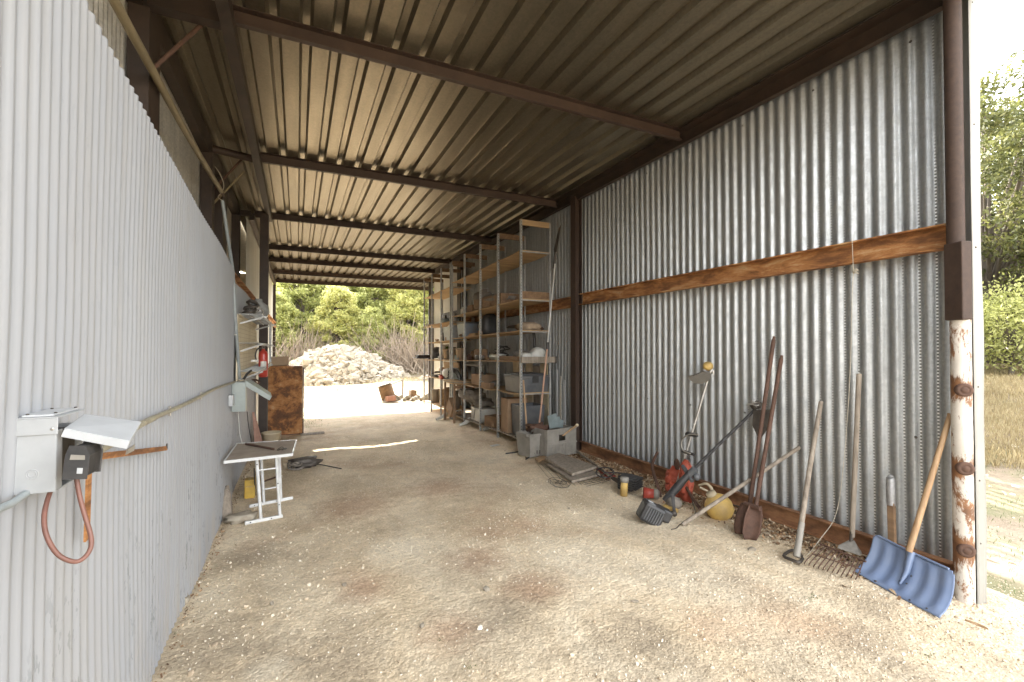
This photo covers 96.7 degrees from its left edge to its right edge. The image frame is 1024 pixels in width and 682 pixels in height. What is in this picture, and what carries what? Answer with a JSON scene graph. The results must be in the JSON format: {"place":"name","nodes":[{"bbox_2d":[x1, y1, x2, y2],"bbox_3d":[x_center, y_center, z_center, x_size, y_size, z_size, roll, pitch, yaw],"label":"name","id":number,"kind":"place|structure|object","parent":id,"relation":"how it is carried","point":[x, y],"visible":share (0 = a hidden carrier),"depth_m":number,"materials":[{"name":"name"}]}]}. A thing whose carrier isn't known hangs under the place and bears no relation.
{"place":"outdoors","nodes":[
{"label":"outdoors","id":0,"kind":"place"},
{"bbox_2d":[432,389,439,401],"bbox_3d":[-2.133,1.529,12.739,0.268,0.350,0.268,0,-1,-25],"label":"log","id":1,"kind":"object","parent":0,"point":[435,395],"visible":0.8,"depth_m":12.63,"materials":[{"name":"brown wood"}]},
{"bbox_2d":[151,347,1023,681],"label":"ground","id":2,"kind":"structure","parent":0,"point":[417,587],"depth_m":3.05,"materials":[{"name":"gravel"}]},
{"bbox_2d":[0,0,276,681],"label":"barn","id":3,"kind":"structure","parent":2,"relation":"on","point":[117,271],"depth_m":1.69,"materials":[{"name":"white paint"}]},
{"bbox_2d":[0,490,31,512],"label":"flex conduit","id":4,"kind":"object","parent":3,"relation":"attached to","point":[15,500],"visible":0.9,"depth_m":1.06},
{"bbox_2d":[14,407,140,495],"bbox_3d":[-1.148,0.280,1.233,0.224,0.197,0.183,0,-1,-25],"label":"outlet box","id":5,"kind":"object","parent":3,"relation":"attached to","point":[45,439],"visible":0.97,"depth_m":1.14,"materials":[{"name":"grey metal"}]},
{"bbox_2d":[41,441,102,563],"bbox_3d":[-1.112,0.403,1.144,0.111,0.285,0.122,0,-1,-25],"label":"power plug","id":6,"kind":"object","parent":5,"relation":"attached to","point":[83,460],"visible":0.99,"depth_m":1.14,"materials":[{"name":"black plastic"}]},
{"bbox_2d":[83,443,167,541],"bbox_3d":[-1.539,0.498,1.867,0.014,0.266,1.024,0,-1,-26],"label":"rusty bracket","id":7,"kind":"object","parent":3,"relation":"attached to","point":[88,480],"visible":0.74,"depth_m":1.55,"materials":[{"name":"metal"}]},
{"bbox_2d":[108,0,224,196],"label":"hanging pole","id":8,"kind":"object","parent":3,"relation":"attached to","point":[126,23],"visible":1,"depth_m":3.01,"materials":[{"name":"wood"}]},
{"bbox_2d":[102,381,234,451],"bbox_3d":[-2.133,0.384,3.125,0.026,0.066,3.662,0,-1,-25],"label":"tan conduit","id":9,"kind":"object","parent":3,"relation":"attached to","point":[152,418],"visible":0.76,"depth_m":2.36,"materials":[{"name":"plastic"}]},
{"bbox_2d":[154,25,203,68],"bbox_3d":[-2.326,-2.083,3.191,0.028,0.636,0.404,-1,-1,33],"label":"support rod","id":10,"kind":"object","parent":3,"relation":"attached to","point":[176,47],"visible":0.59,"depth_m":3.17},
{"bbox_2d":[221,200,240,379],"bbox_3d":[-3.024,-0.561,5.001,0.215,1.989,0.346,1,-1,-53],"label":"grey riser pipe","id":11,"kind":"object","parent":3,"relation":"attached to","point":[234,301],"visible":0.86,"depth_m":4.99,"materials":[{"name":"metal"}]},
{"bbox_2d":[236,314,256,380],"bbox_3d":[-3.602,0.105,6.211,0.015,0.780,2.590,0,-1,-25],"label":"pegboard","id":12,"kind":"object","parent":3,"relation":"attached to","point":[247,332],"visible":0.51,"depth_m":5.85,"materials":[{"name":"wood"}]},
{"bbox_2d":[238,313,273,329],"bbox_3d":[-3.493,-0.235,6.316,0.273,0.112,2.603,0,-1,-25],"label":"wire shelf","id":13,"kind":"object","parent":12,"relation":"attached to","point":[256,319],"visible":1,"depth_m":5.76,"materials":[{"name":"metal"}]},
{"bbox_2d":[242,299,259,315],"bbox_3d":[-3.098,-0.395,5.402,0.182,0.191,0.216,0,-1,-25],"label":"chain heap","id":14,"kind":"object","parent":13,"relation":"on","point":[251,306],"visible":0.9,"depth_m":5.36,"materials":[{"name":"metal"}]},
{"bbox_2d":[248,299,269,317],"bbox_3d":[-3.466,-0.435,6.223,0.267,0.280,0.267,0,-1,-25],"label":"glass jug","id":15,"kind":"object","parent":13,"relation":"on","point":[264,307],"visible":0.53,"depth_m":6.18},
{"bbox_2d":[239,342,273,351],"bbox_3d":[-3.692,0.096,6.687,0.234,0.112,3.353,0,-1,-25],"label":"wire shelf","id":16,"kind":"object","parent":12,"relation":"attached to","point":[256,344],"visible":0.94,"depth_m":5.37,"materials":[{"name":"metal"}]},
{"bbox_2d":[241,363,272,379],"bbox_3d":[-3.639,0.424,6.569,0.234,0.112,3.003,0,-1,-25],"label":"wire shelf","id":17,"kind":"object","parent":12,"relation":"attached to","point":[256,368],"visible":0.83,"depth_m":5.70,"materials":[{"name":"metal"}]},
{"bbox_2d":[231,370,271,411],"bbox_3d":[-2.837,0.533,4.995,0.371,0.426,0.370,0,-1,-25],"label":"breaker box","id":18,"kind":"object","parent":3,"relation":"attached to","point":[239,389],"visible":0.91,"depth_m":4.80,"materials":[{"name":"grey metal"}]},
{"bbox_2d":[245,379,271,399],"bbox_3d":[-2.789,0.536,5.006,0.274,0.222,0.250,0,-1,-25],"label":"door","id":19,"kind":"structure","parent":18,"relation":"in","point":[250,384],"depth_m":4.92,"materials":[{"name":"grey metal"}]},
{"bbox_2d":[154,461,251,681],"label":"wall foot litter","id":20,"kind":"object","parent":2,"relation":"on","point":[200,590],"depth_m":3.00,"materials":[{"name":"brown plant"}]},
{"bbox_2d":[222,485,232,520],"bbox_3d":[-2.721,1.557,4.336,0.118,0.317,0.217,0,-1,-25],"label":"rotten stump","id":21,"kind":"object","parent":2,"relation":"on","point":[227,508],"visible":0.65,"depth_m":4.31,"materials":[{"name":"grey wood"}]},
{"bbox_2d":[223,510,257,524],"bbox_3d":[-2.534,1.649,4.247,0.281,0.088,0.217,0,-1,-25],"label":"flat stone","id":22,"kind":"object","parent":2,"relation":"on","point":[237,518],"visible":0.94,"depth_m":4.19,"materials":[{"name":"stone"}]},
{"bbox_2d":[244,477,255,498],"bbox_3d":[-2.847,1.597,4.949,0.100,0.200,0.127,0,-1,-25],"label":"yellow case","id":23,"kind":"object","parent":2,"relation":"on","point":[249,489],"visible":0.9,"depth_m":4.90,"materials":[{"name":"plastic"}]},
{"bbox_2d":[224,439,296,524],"bbox_3d":[-2.457,1.377,4.509,0.587,0.622,0.822,0,-1,-25],"label":"folding table","id":24,"kind":"object","parent":2,"relation":"on","point":[241,452],"visible":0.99,"depth_m":4.33,"materials":[{"name":"white plastic"}]},
{"bbox_2d":[261,430,280,440],"bbox_3d":[-3.805,1.600,7.192,0.288,0.320,0.284,0,-1,-25],"label":"bucket","id":25,"kind":"object","parent":2,"relation":"on","point":[274,435],"visible":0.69,"depth_m":7.11,"materials":[{"name":"plastic"}]},
{"bbox_2d":[267,365,303,434],"bbox_3d":[-4.470,1.154,8.981,0.660,1.334,0.610,0,-1,-25],"label":"rusty cabinet","id":26,"kind":"object","parent":2,"relation":"on","point":[285,413],"visible":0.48,"depth_m":8.72,"materials":[{"name":"metal"}]},
{"bbox_2d":[269,356,288,365],"bbox_3d":[-4.636,0.398,9.053,0.350,0.180,0.040,0,-1,-25],"label":"spare panel","id":27,"kind":"object","parent":26,"relation":"on","point":[280,361],"visible":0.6,"depth_m":9.05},
{"bbox_2d":[275,325,305,361],"bbox_3d":[-14.748,0.347,26.483,5.647,3.374,5.788,-1,-1,37],"label":"bare shrub","id":28,"kind":"object","parent":2,"relation":"on","point":[281,346],"visible":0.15,"depth_m":26.65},
{"bbox_2d":[275,291,310,359],"bbox_3d":[-14.418,-0.563,28.471,4.511,5.180,4.043,1,-1,-44],"label":"juniper tree","id":29,"kind":"object","parent":2,"relation":"on","point":[287,313],"visible":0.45,"depth_m":28.08,"materials":[{"name":"green plant"}]},
{"bbox_2d":[287,461,304,470],"bbox_3d":[-2.855,1.638,6.015,0.218,0.101,0.271,0,-1,-25],"label":"grey rope heap","id":30,"kind":"object","parent":2,"relation":"on","point":[294,465],"visible":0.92,"depth_m":5.96,"materials":[{"name":"fabric"}]},
{"bbox_2d":[276,319,328,360],"bbox_3d":[-13.167,0.208,27.517,6.290,3.528,5.663,0,-1,7],"label":"bare shrub","id":31,"kind":"object","parent":2,"relation":"on","point":[293,352],"visible":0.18,"depth_m":27.29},
{"bbox_2d":[288,455,322,468],"bbox_3d":[-2.804,1.638,6.176,0.451,0.148,0.343,0,-1,-25],"label":"dark rag heap","id":32,"kind":"object","parent":2,"relation":"on","point":[309,461],"visible":0.81,"depth_m":6.08,"materials":[{"name":"fabric"}]},
{"bbox_2d":[276,282,335,352],"bbox_3d":[-14.764,-1.826,31.441,5.391,7.011,5.666,-1,-1,43],"label":"juniper tree","id":33,"kind":"object","parent":2,"relation":"on","point":[301,295],"visible":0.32,"depth_m":30.74,"materials":[{"name":"green plant"}]},
{"bbox_2d":[280,323,349,359],"bbox_3d":[-12.034,0.242,28.148,5.788,3.374,5.647,0,-1,13],"label":"bare shrub","id":34,"kind":"object","parent":2,"relation":"on","point":[312,338],"visible":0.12,"depth_m":27.82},
{"bbox_2d":[300,285,363,351],"bbox_3d":[-11.357,-0.871,29.844,4.392,5.760,4.802,-1,-1,35],"label":"juniper tree","id":35,"kind":"object","parent":2,"relation":"on","point":[333,313],"visible":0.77,"depth_m":29.02,"materials":[{"name":"green plant"}]},
{"bbox_2d":[303,285,369,347],"bbox_3d":[-12.806,-2.450,35.729,6.289,8.057,7.018,0,-1,-1],"label":"juniper tree","id":36,"kind":"object","parent":2,"relation":"on","point":[354,289],"visible":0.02,"depth_m":34.50,"materials":[{"name":"green plant"}]},
{"bbox_2d":[302,370,427,403],"bbox_3d":[-3.860,1.761,23.340,15.109,0.959,14.670,0,-1,-25],"label":"straw","id":37,"kind":"object","parent":2,"relation":"on","point":[354,386],"visible":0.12,"depth_m":19.10,"materials":[{"name":"beige plant"}]},
{"bbox_2d":[327,315,409,363],"bbox_3d":[-8.938,0.130,29.357,5.663,3.528,6.290,0,-1,-17],"label":"bare shrub","id":38,"kind":"object","parent":2,"relation":"on","point":[368,348],"visible":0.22,"depth_m":28.36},
{"bbox_2d":[345,306,394,361],"bbox_3d":[-9.178,-0.172,29.460,3.369,4.316,3.760,1,-1,-37],"label":"juniper tree","id":39,"kind":"object","parent":2,"relation":"on","point":[373,315],"visible":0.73,"depth_m":29.04,"materials":[{"name":"green plant"}]},
{"bbox_2d":[345,287,403,349],"bbox_3d":[-9.615,-1.708,33.217,5.666,7.011,5.391,0,-1,20],"label":"juniper tree","id":40,"kind":"object","parent":2,"relation":"on","point":[378,297],"visible":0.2,"depth_m":31.99,"materials":[{"name":"green plant"}]},
{"bbox_2d":[347,321,421,371],"bbox_3d":[-7.497,0.123,29.326,6.118,3.656,6.270,0,-1,-12],"label":"bare shrub","id":41,"kind":"object","parent":2,"relation":"on","point":[394,353],"visible":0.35,"depth_m":28.32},
{"bbox_2d":[377,382,394,399],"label":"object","id":42,"kind":"object","parent":2,"relation":"on","point":[386,389],"visible":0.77,"depth_m":15.05,"materials":[{"name":"brown metal"}]},
{"bbox_2d":[364,288,428,360],"bbox_3d":[-7.046,-1.346,31.463,5.703,6.840,5.216,0,-1,13],"label":"juniper tree","id":43,"kind":"object","parent":2,"relation":"on","point":[400,301],"visible":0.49,"depth_m":30.20,"materials":[{"name":"green plant"}]},
{"bbox_2d":[369,314,427,373],"bbox_3d":[-6.733,0.110,29.085,6.774,3.800,6.099,1,-1,-42],"label":"bare shrub","id":44,"kind":"object","parent":2,"relation":"on","point":[411,367],"visible":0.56,"depth_m":28.19,"materials":[{"name":"plant"}]},
{"bbox_2d":[389,326,427,373],"bbox_3d":[-5.588,0.355,29.169,5.788,3.374,5.647,1,-1,-37],"label":"bare shrub","id":45,"kind":"object","parent":2,"relation":"on","point":[421,363],"visible":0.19,"depth_m":28.56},
{"bbox_2d":[423,262,472,418],"bbox_3d":[-1.758,0.035,12.132,0.580,3.812,2.532,0,-1,-25],"label":"metal rack","id":46,"kind":"object","parent":2,"relation":"on","point":[441,294],"visible":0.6,"depth_m":11.80,"materials":[{"name":"metal"}]},
{"bbox_2d":[443,324,466,340],"bbox_3d":[-1.413,-0.212,11.334,0.439,0.406,0.643,0,-1,-25],"label":"clear tote","id":47,"kind":"object","parent":46,"relation":"on","point":[446,331],"visible":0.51,"depth_m":11.11,"materials":[{"name":"plastic"}]},
{"bbox_2d":[446,397,455,416],"bbox_3d":[-1.389,1.519,10.413,0.100,0.442,0.449,0,-1,-25],"label":"tilted carton","id":48,"kind":"object","parent":2,"relation":"on","point":[449,406],"visible":0.85,"depth_m":10.37,"materials":[{"name":"cardboard"}]},
{"bbox_2d":[444,382,474,422],"bbox_3d":[-1.220,1.416,10.468,0.490,0.903,0.730,0,-1,-25],"label":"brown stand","id":49,"kind":"object","parent":2,"relation":"on","point":[455,387],"visible":0.44,"depth_m":10.20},
{"bbox_2d":[451,219,550,438],"bbox_3d":[-0.389,-0.067,9.235,0.580,3.824,3.702,0,-1,-25],"label":"metal rack","id":50,"kind":"object","parent":2,"relation":"on","point":[517,259],"visible":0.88,"depth_m":8.57,"materials":[{"name":"metal"}]},
{"bbox_2d":[456,322,478,337],"bbox_3d":[-0.967,-0.251,10.414,0.440,0.335,0.610,0,-1,-25],"label":"blue tote","id":51,"kind":"object","parent":50,"relation":"on","point":[472,327],"visible":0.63,"depth_m":10.16,"materials":[{"name":"plastic"}]},
{"bbox_2d":[458,388,485,402],"bbox_3d":[-0.855,1.183,10.074,0.521,0.314,1.096,0,-1,-25],"label":"dusty heap","id":52,"kind":"object","parent":50,"relation":"on","point":[470,395],"visible":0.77,"depth_m":9.81,"materials":[{"name":"fabric"}]},
{"bbox_2d":[471,406,495,422],"bbox_3d":[-0.614,1.535,9.574,0.396,0.270,0.560,0,-1,-25],"label":"white case","id":53,"kind":"object","parent":50,"relation":"on","point":[485,410],"visible":0.62,"depth_m":9.40,"materials":[{"name":"plastic"}]},
{"bbox_2d":[473,398,494,407],"bbox_3d":[-0.608,1.294,9.613,0.414,0.187,0.497,0,-1,-25],"label":"rag bundle","id":54,"kind":"object","parent":53,"relation":"on","point":[488,402],"visible":0.88,"depth_m":9.47,"materials":[{"name":"fabric"}]},
{"bbox_2d":[471,373,496,384],"bbox_3d":[-0.596,0.811,9.660,0.380,0.220,0.500,0,-1,-25],"label":"open carton","id":55,"kind":"object","parent":50,"relation":"on","point":[488,377],"visible":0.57,"depth_m":9.48,"materials":[{"name":"cardboard"}]},
{"bbox_2d":[478,314,499,334],"bbox_3d":[-0.470,-0.345,9.447,0.448,0.450,0.366,0,-1,-25],"label":"black bag","id":56,"kind":"object","parent":50,"relation":"on","point":[488,323],"visible":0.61,"depth_m":9.28,"materials":[{"name":"plastic"}]},
{"bbox_2d":[484,414,500,428],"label":"wood block with hole","id":57,"kind":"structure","parent":50,"relation":"on","point":[489,419],"depth_m":8.68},
{"bbox_2d":[474,292,518,309],"bbox_3d":[-0.298,-0.793,8.941,0.445,0.259,1.500,0,-1,-25],"label":"wooden trough","id":58,"kind":"object","parent":50,"relation":"on","point":[491,299],"visible":0.77,"depth_m":8.53,"materials":[{"name":"wood"}]},
{"bbox_2d":[499,356,518,360],"bbox_3d":[-0.042,0.305,7.966,0.070,0.080,0.750,0,-1,-25],"label":"wood offcut","id":59,"kind":"object","parent":50,"relation":"on","point":[510,358],"visible":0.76,"depth_m":7.89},
{"bbox_2d":[501,397,527,432],"bbox_3d":[0.042,1.321,8.184,0.400,0.600,0.280,0,-1,-25],"label":"tall carton","id":60,"kind":"object","parent":50,"relation":"on","point":[506,417],"visible":0.61,"depth_m":8.04,"materials":[{"name":"cardboard"}]},
{"bbox_2d":[504,372,548,392],"bbox_3d":[0.252,0.718,7.911,0.550,0.325,0.710,0,-1,-25],"label":"storage tote","id":61,"kind":"object","parent":50,"relation":"on","point":[533,381],"visible":0.92,"depth_m":7.66,"materials":[{"name":"grey plastic"}]},
{"bbox_2d":[511,402,544,434],"bbox_3d":[0.271,1.349,7.838,0.440,0.520,0.420,0,-1,-25],"label":"grey bin","id":62,"kind":"object","parent":50,"relation":"on","point":[532,410],"visible":0.55,"depth_m":7.70,"materials":[{"name":"plastic"}]},
{"bbox_2d":[516,322,541,329],"bbox_3d":[0.298,-0.249,7.863,0.408,0.161,0.358,0,-1,-25],"label":"folded bag","id":63,"kind":"object","parent":50,"relation":"on","point":[531,326],"visible":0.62,"depth_m":7.71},
{"bbox_2d":[526,363,532,402],"bbox_3d":[0.329,1.003,8.396,0.052,1.210,0.250,0,-1,-25],"label":"leaning board","id":64,"kind":"object","parent":50,"relation":"on","point":[529,367],"visible":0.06,"depth_m":8.37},
{"bbox_2d":[522,291,548,299],"bbox_3d":[0.386,-0.762,7.626,0.520,0.125,0.040,0,-1,-25],"label":"edge board","id":65,"kind":"object","parent":50,"relation":"on","point":[534,295],"visible":0.79,"depth_m":7.61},
{"bbox_2d":[533,366,540,403],"bbox_3d":[0.449,1.025,8.143,0.050,1.160,0.250,0,-1,-25],"label":"leaning board","id":66,"kind":"object","parent":50,"relation":"on","point":[537,397],"visible":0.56,"depth_m":8.11,"materials":[{"name":"grey wood"}]},
{"bbox_2d":[529,347,545,356],"bbox_3d":[0.424,0.223,7.784,0.305,0.236,0.284,0,-1,-25],"label":"cloth sack","id":67,"kind":"object","parent":50,"relation":"on","point":[537,352],"visible":0.56,"depth_m":7.68,"materials":[{"name":"white fabric"}]},
{"bbox_2d":[521,356,556,362],"bbox_3d":[0.449,0.315,7.537,0.652,0.120,0.055,0,-1,-25],"label":"shelf edge board","id":68,"kind":"object","parent":50,"relation":"attached to","point":[537,359],"visible":1,"depth_m":7.52,"materials":[{"name":"grey wood"}]},
{"bbox_2d":[540,363,548,424],"bbox_3d":[0.568,0.996,7.890,0.052,1.210,0.250,0,-1,-25],"label":"leaning board","id":69,"kind":"object","parent":50,"relation":"on","point":[545,402],"visible":0.53,"depth_m":7.84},
{"bbox_2d":[516,430,540,457],"bbox_3d":[0.288,1.523,6.741,0.376,0.340,0.366,1,-1,-39],"label":"waste bin","id":70,"kind":"object","parent":2,"relation":"on","point":[528,444],"visible":0.78,"depth_m":6.64,"materials":[{"name":"grey plastic"}]},
{"bbox_2d":[525,422,548,433],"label":"dark rags","id":71,"kind":"object","parent":70,"relation":"in","point":[540,425],"visible":0.71,"depth_m":6.87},
{"bbox_2d":[539,225,560,422],"bbox_3d":[0.629,-0.142,7.353,0.213,3.549,0.586,-1,-1,34],"label":"pole saw","id":72,"kind":"object","parent":2,"relation":"on","point":[554,265],"visible":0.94,"depth_m":7.33,"materials":[{"name":"brown wood"}]},
{"bbox_2d":[531,424,576,456],"bbox_3d":[0.627,1.485,6.850,0.564,0.402,0.424,1,-1,-33],"label":"plastic crate","id":73,"kind":"object","parent":2,"relation":"on","point":[553,441],"visible":0.76,"depth_m":6.66,"materials":[{"name":"plastic"}]},
{"bbox_2d":[547,413,563,428],"bbox_3d":[0.666,1.223,6.965,0.325,0.242,0.068,0,-1,-25],"label":"shingle","id":74,"kind":"object","parent":73,"relation":"in","point":[554,421],"visible":1,"depth_m":6.92,"materials":[{"name":"stone"}]},
{"bbox_2d":[563,380,565,424],"bbox_3d":[0.851,1.087,7.387,0.012,0.900,0.056,0,-1,-25],"label":"metal strip","id":75,"kind":"object","parent":2,"relation":"on","point":[564,401],"visible":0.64,"depth_m":7.37,"materials":[{"name":"metal"}]},
{"bbox_2d":[147,0,986,604],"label":"open shed","id":76,"kind":"structure","parent":2,"relation":"on","point":[727,188],"depth_m":4.25,"materials":[{"name":"metal"}]},
{"bbox_2d":[269,322,275,361],"bbox_3d":[-4.133,0.020,7.856,0.113,0.700,0.024,0,-1,-25],"label":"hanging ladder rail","id":77,"kind":"object","parent":76,"relation":"hanging from","point":[270,335],"visible":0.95,"depth_m":7.83,"materials":[{"name":"metal"}]},
{"bbox_2d":[807,240,853,555],"bbox_3d":[2.440,0.431,3.538,0.447,2.464,0.062,0,-1,-7],"label":"hanging string","id":78,"kind":"object","parent":76,"relation":"hanging from","point":[848,405],"visible":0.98,"depth_m":3.56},
{"bbox_2d":[547,463,599,482],"bbox_3d":[0.703,1.639,5.826,0.491,0.030,1.004,0,-1,-25],"label":"slab board","id":79,"kind":"object","parent":2,"relation":"on","point":[583,476],"visible":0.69,"depth_m":5.52,"materials":[{"name":"concrete"}]},
{"bbox_2d":[545,453,596,475],"bbox_3d":[0.715,1.599,5.959,0.471,0.035,0.991,0,-1,-25],"label":"slab board","id":80,"kind":"object","parent":79,"relation":"on","point":[571,466],"visible":1,"depth_m":5.82,"materials":[{"name":"concrete"}]},
{"bbox_2d":[539,463,608,486],"bbox_3d":[0.587,1.659,5.706,0.708,0.032,1.248,0,-1,-25],"label":"wire mesh","id":81,"kind":"object","parent":2,"relation":"on","point":[570,481],"visible":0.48,"depth_m":5.39,"materials":[{"name":"metal"}]},
{"bbox_2d":[576,450,633,483],"bbox_3d":[1.216,1.623,6.055,0.320,0.102,1.767,0,-1,-6],"label":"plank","id":82,"kind":"object","parent":2,"relation":"on","point":[614,479],"visible":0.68,"depth_m":5.56,"materials":[{"name":"wood"}]},
{"bbox_2d":[617,473,643,496],"bbox_3d":[1.269,1.565,4.946,0.226,0.204,0.251,-1,-1,40],"label":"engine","id":83,"kind":"object","parent":2,"relation":"on","point":[626,482],"visible":1,"depth_m":4.88,"materials":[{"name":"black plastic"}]},
{"bbox_2d":[643,487,659,499],"bbox_3d":[1.460,1.596,4.769,0.164,0.122,0.119,0,-1,11],"label":"can","id":84,"kind":"object","parent":2,"relation":"on","point":[649,493],"visible":1,"depth_m":4.73,"materials":[{"name":"plastic"}]},
{"bbox_2d":[651,452,661,496],"bbox_3d":[1.614,1.481,5.109,0.099,0.328,0.715,0,-1,15],"label":"curved stick","id":85,"kind":"object","parent":2,"relation":"on","point":[653,471],"visible":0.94,"depth_m":5.07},
{"bbox_2d":[665,459,693,502],"bbox_3d":[1.745,1.463,4.835,0.121,0.479,0.443,0,-1,-14],"label":"orange bag","id":86,"kind":"object","parent":2,"relation":"on","point":[672,473],"visible":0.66,"depth_m":4.83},
{"bbox_2d":[662,362,714,516],"bbox_3d":[1.746,0.934,4.579,0.341,1.438,0.947,-1,-1,41],"label":"string trimmer","id":87,"kind":"object","parent":2,"relation":"on","point":[701,377],"visible":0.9,"depth_m":4.77,"materials":[{"name":"metal"}]},
{"bbox_2d":[636,400,769,525],"bbox_3d":[1.753,1.120,4.332,1.256,1.129,0.477,0,-1,-5],"label":"string trimmer","id":88,"kind":"object","parent":2,"relation":"on","point":[648,511],"visible":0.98,"depth_m":4.26,"materials":[{"name":"black plastic"}]},
{"bbox_2d":[698,482,734,519],"bbox_3d":[1.904,1.533,4.310,0.252,0.312,0.374,1,-1,-45],"label":"yellow jug","id":89,"kind":"object","parent":2,"relation":"on","point":[724,509],"visible":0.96,"depth_m":4.19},
{"bbox_2d":[568,453,900,599],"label":"leaf litter","id":90,"kind":"object","parent":2,"relation":"on","point":[782,530],"visible":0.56,"depth_m":3.99,"materials":[{"name":"plant"}]},
{"bbox_2d":[681,446,800,525],"bbox_3d":[2.014,1.280,4.013,1.013,0.733,0.036,0,-1,5],"label":"slanting handle","id":91,"kind":"object","parent":2,"relation":"on","point":[731,491],"visible":1,"depth_m":4.00,"materials":[{"name":"brown wood"}]},
{"bbox_2d":[734,336,782,540],"bbox_3d":[2.172,0.798,3.931,0.635,1.691,0.206,0,-1,-29],"label":"post hole digger","id":92,"kind":"object","parent":2,"relation":"on","point":[748,520],"visible":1,"depth_m":3.91,"materials":[{"name":"metal"}]},
{"bbox_2d":[782,401,822,563],"bbox_3d":[2.289,1.059,3.581,0.720,1.131,0.138,1,-1,-44],"label":"hoe","id":93,"kind":"object","parent":2,"relation":"on","point":[796,550],"visible":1,"depth_m":3.50,"materials":[{"name":"grey wood"}]},
{"bbox_2d":[804,543,866,579],"bbox_3d":[2.322,1.583,3.256,0.337,0.089,0.323,1,-1,-36],"label":"rake head","id":94,"kind":"object","parent":2,"relation":"on","point":[839,551],"visible":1,"depth_m":3.23},
{"bbox_2d":[837,374,861,555],"bbox_3d":[2.618,0.911,3.444,0.287,1.317,0.150,0,-1,-25],"label":"hoe","id":95,"kind":"object","parent":2,"relation":"on","point":[850,545],"visible":1,"depth_m":3.47,"materials":[{"name":"grey wood"}]},
{"bbox_2d":[886,475,896,543],"bbox_3d":[2.750,1.242,3.297,0.058,0.526,0.138,-1,-1,35],"label":"taped stake","id":96,"kind":"object","parent":2,"relation":"on","point":[891,503],"visible":0.89,"depth_m":3.29,"materials":[{"name":"wood"}]},
{"bbox_2d":[855,413,954,617],"bbox_3d":[2.634,1.058,3.025,0.539,1.158,0.524,0,-1,-25],"label":"snow shovel","id":97,"kind":"object","parent":2,"relation":"on","point":[908,574],"visible":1,"depth_m":3.01,"materials":[{"name":"blue plastic"}]},
{"bbox_2d":[980,49,1023,363],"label":"oak tree","id":98,"kind":"object","parent":2,"relation":"on","point":[997,235],"visible":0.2,"depth_m":14.39,"materials":[{"name":"green plant"}]},
{"bbox_2d":[980,91,1023,343],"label":"oak tree","id":99,"kind":"object","parent":2,"relation":"on","point":[1013,101],"visible":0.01,"depth_m":19.64,"materials":[{"name":"green plant"}]},
{"bbox_2d":[981,94,1023,288],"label":"oak tree","id":100,"kind":"object","parent":2,"relation":"on","point":[1007,152],"visible":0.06,"depth_m":17.21,"materials":[{"name":"green plant"}]},
{"bbox_2d":[982,271,1023,375],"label":"yellow bush","id":101,"kind":"object","parent":2,"relation":"on","point":[1011,341],"visible":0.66,"depth_m":12.58,"materials":[{"name":"green plant"}]},
{"bbox_2d":[985,445,1023,576],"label":"loose stones","id":102,"kind":"object","parent":2,"relation":"on","point":[1011,562],"visible":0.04,"depth_m":5.01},
{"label":"heap earth","id":103,"kind":"structure","parent":2,"relation":"on","visible":0},
{"bbox_2d":[295,344,427,386],"bbox_3d":[-9.444,1.308,25.356,9.225,2.278,8.347,0,-1,-25],"label":"rubble","id":104,"kind":"object","parent":103,"relation":"on","point":[360,361],"visible":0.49,"depth_m":22.98,"materials":[{"name":"stone"}]},
{"bbox_2d":[240,0,1023,272],"label":"sky","id":105,"kind":"structure","parent":0,"point":[1001,21],"materials":[{"name":"white"}]},
{"bbox_2d":[984,364,1023,468],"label":"dry grass","id":106,"kind":"structure","parent":0,"point":[1005,427],"depth_m":8.07,"materials":[{"name":"plant"}]},
{"bbox_2d":[985,460,1023,593],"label":"green grass","id":107,"kind":"structure","parent":0,"point":[1012,533],"depth_m":3.94,"materials":[{"name":"green plant"}]},
{"bbox_3d":[-3.719,0.286,6.584,0.100,0.030,0.030,0,-1,-25],"label":"extinguisher bracket","id":108,"kind":"object","parent":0,"visible":0},
{"bbox_2d":[255,344,267,376],"bbox_3d":[-3.632,0.283,6.630,0.169,0.486,0.132,0,-1,6],"label":"fire extinguisher","id":109,"kind":"object","parent":108,"relation":"hanging from","point":[263,357],"visible":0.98,"depth_m":6.59,"materials":[{"name":"metal"}]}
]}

